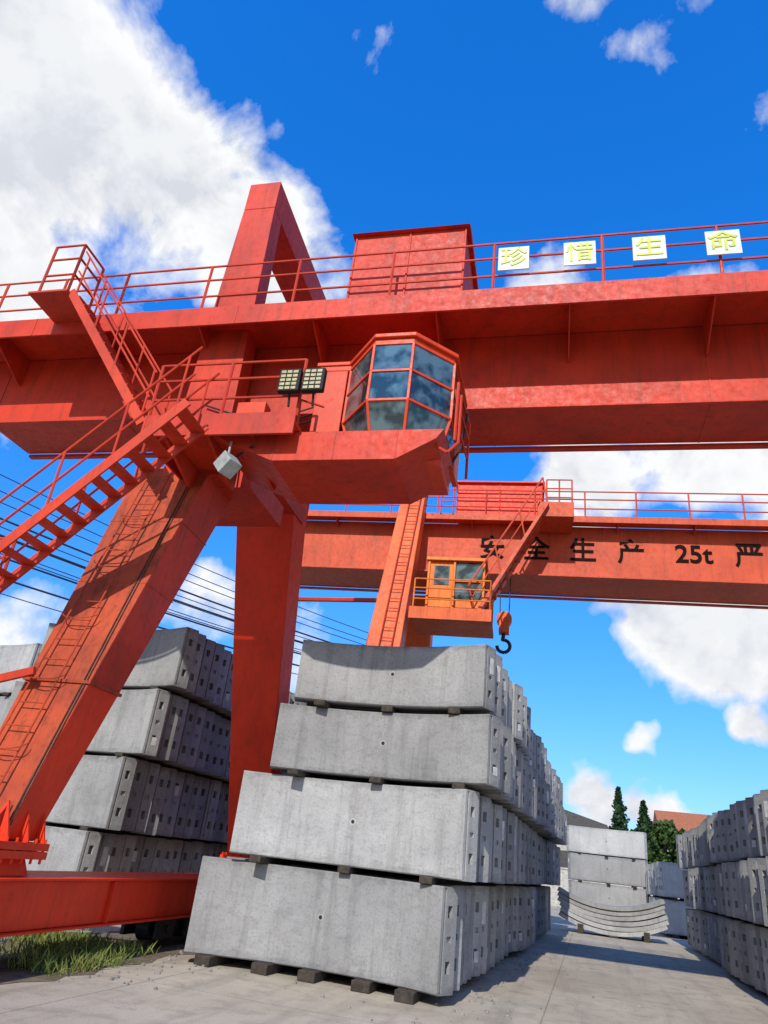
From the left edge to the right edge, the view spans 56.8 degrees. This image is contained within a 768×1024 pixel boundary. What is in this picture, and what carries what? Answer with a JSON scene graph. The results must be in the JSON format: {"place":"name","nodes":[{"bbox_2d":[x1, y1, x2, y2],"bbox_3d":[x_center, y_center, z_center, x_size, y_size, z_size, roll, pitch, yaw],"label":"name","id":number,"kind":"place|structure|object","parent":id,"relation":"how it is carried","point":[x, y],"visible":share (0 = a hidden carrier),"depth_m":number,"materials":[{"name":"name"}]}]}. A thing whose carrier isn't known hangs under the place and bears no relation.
{"place":"outdoors","nodes":[
{"label":"outdoors","id":0,"kind":"place"},
{"bbox_2d":[0,474,367,674],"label":"power line","id":1,"kind":"object","parent":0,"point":[84,567],"visible":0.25,"depth_m":33.24,"materials":[{"name":"black metal"}]},
{"bbox_2d":[0,906,767,1023],"bbox_3d":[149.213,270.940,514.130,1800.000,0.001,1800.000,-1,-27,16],"label":"ground","id":2,"kind":"structure","parent":0,"point":[229,993],"depth_m":9.62,"materials":[{"name":"concrete"}]},
{"bbox_2d":[0,643,42,726],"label":"concrete segment stack","id":3,"kind":"object","parent":2,"relation":"on","point":[14,657],"visible":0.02,"depth_m":18.62,"materials":[{"name":"grey concrete"}]},
{"bbox_2d":[0,935,186,970],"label":"crane rail","id":4,"kind":"object","parent":2,"relation":"on","point":[175,940],"depth_m":10.75,"materials":[{"name":"metal"}]},
{"bbox_2d":[0,182,767,939],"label":"gantry crane","id":5,"kind":"object","parent":4,"relation":"on","point":[412,364],"visible":0.98,"depth_m":11.47,"materials":[{"name":"red paint"}]},
{"bbox_2d":[342,341,458,442],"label":"cab window frames","id":6,"kind":"structure","parent":5,"relation":"in","point":[407,398],"depth_m":10.31,"materials":[{"name":"orange paint"}]},
{"bbox_2d":[344,344,457,455],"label":"cab windows","id":7,"kind":"structure","parent":5,"relation":"in","point":[384,415],"depth_m":10.27,"materials":[{"name":"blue glass"}]},
{"bbox_2d":[0,931,194,983],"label":"soil strip","id":8,"kind":"object","parent":2,"relation":"on","point":[14,976],"visible":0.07,"depth_m":9.40,"materials":[{"name":"brown soil"}]},
{"bbox_2d":[0,928,160,977],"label":"grass","id":9,"kind":"structure","parent":8,"relation":"on","point":[90,958],"depth_m":9.20,"materials":[{"name":"green plant"}]},
{"bbox_2d":[0,623,306,872],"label":"concrete segment stack","id":10,"kind":"object","parent":2,"relation":"on","point":[146,788],"visible":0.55,"depth_m":15.47,"materials":[{"name":"grey concrete"}]},
{"bbox_2d":[184,640,566,1004],"bbox_3d":[1.805,8.041,17.734,4.637,4.712,17.438,-2,-27,17],"label":"concrete segment stack","id":11,"kind":"object","parent":2,"relation":"on","point":[404,827],"visible":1,"depth_m":10.55,"materials":[{"name":"grey concrete"}]},
{"bbox_2d":[298,477,767,653],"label":"gantry crane","id":12,"kind":"object","parent":2,"relation":"on","point":[483,551],"visible":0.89,"depth_m":22.44,"materials":[{"name":"paint"}]},
{"bbox_2d":[433,562,486,599],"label":"cab windows","id":13,"kind":"structure","parent":12,"relation":"in","point":[464,570],"depth_m":21.20,"materials":[{"name":"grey glass"}]},
{"bbox_2d":[557,809,608,867],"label":"storage shed","id":14,"kind":"structure","parent":2,"relation":"on","point":[574,819],"depth_m":52.86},
{"bbox_2d":[560,850,567,867],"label":"doors","id":15,"kind":"structure","parent":14,"relation":"in","point":[563,854],"depth_m":52.55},
{"bbox_2d":[566,825,650,905],"bbox_3d":[11.643,18.918,37.081,4.084,4.266,2.460,-1,-27,16],"label":"concrete segment stack","id":16,"kind":"object","parent":2,"relation":"on","point":[608,857],"visible":0.82,"depth_m":36.45,"materials":[{"name":"grey concrete"}]},
{"bbox_2d":[557,887,668,942],"bbox_3d":[8.171,14.454,25.492,3.765,1.379,1.400,-1,-27,16],"label":"flat laid segment stack","id":17,"kind":"object","parent":2,"relation":"on","point":[645,921],"visible":1,"depth_m":24.91,"materials":[{"name":"concrete"}]},
{"bbox_2d":[609,786,629,830],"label":"conifer tree","id":18,"kind":"object","parent":2,"relation":"on","point":[619,820],"visible":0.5,"depth_m":58.11,"materials":[{"name":"green plant"}]},
{"bbox_2d":[632,800,659,854],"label":"conifer tree","id":19,"kind":"object","parent":2,"relation":"on","point":[644,822],"visible":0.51,"depth_m":57.34,"materials":[{"name":"green plant"}]},
{"bbox_2d":[646,819,678,863],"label":"broadleaf tree","id":20,"kind":"object","parent":2,"relation":"on","point":[664,834],"visible":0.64,"depth_m":55.97,"materials":[{"name":"green plant"}]},
{"bbox_2d":[643,861,693,938],"bbox_3d":[14.668,18.445,33.668,4.160,2.770,11.756,-1,-27,16],"label":"concrete segment stack","id":21,"kind":"object","parent":2,"relation":"on","point":[664,880],"visible":0.31,"depth_m":29.42,"materials":[{"name":"grey concrete"}]},
{"bbox_2d":[669,828,684,862],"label":"broadleaf tree","id":22,"kind":"object","parent":2,"relation":"on","point":[673,853],"visible":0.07,"depth_m":56.20,"materials":[{"name":"green plant"}]},
{"bbox_2d":[676,789,767,994],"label":"concrete segment stack","id":23,"kind":"object","parent":2,"relation":"on","point":[722,856],"visible":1,"depth_m":15.85,"materials":[{"name":"grey concrete"}]},
{"bbox_2d":[0,0,767,830],"label":"sky","id":24,"kind":"structure","parent":0,"point":[139,133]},
{"bbox_2d":[58,947,757,1023],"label":"gravel","id":25,"kind":"structure","parent":0,"point":[295,982],"depth_m":9.78,"materials":[{"name":"grey gravel"}]},
{"bbox_2d":[542,867,679,906],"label":"perimeter wall","id":26,"kind":"structure","parent":0,"point":[564,879],"depth_m":48.38,"materials":[{"name":"grey concrete"}]},
{"bbox_2d":[653,810,706,830],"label":"roof","id":27,"kind":"structure","parent":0,"point":[686,821],"depth_m":65.23,"materials":[{"name":"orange tile"}]}
]}

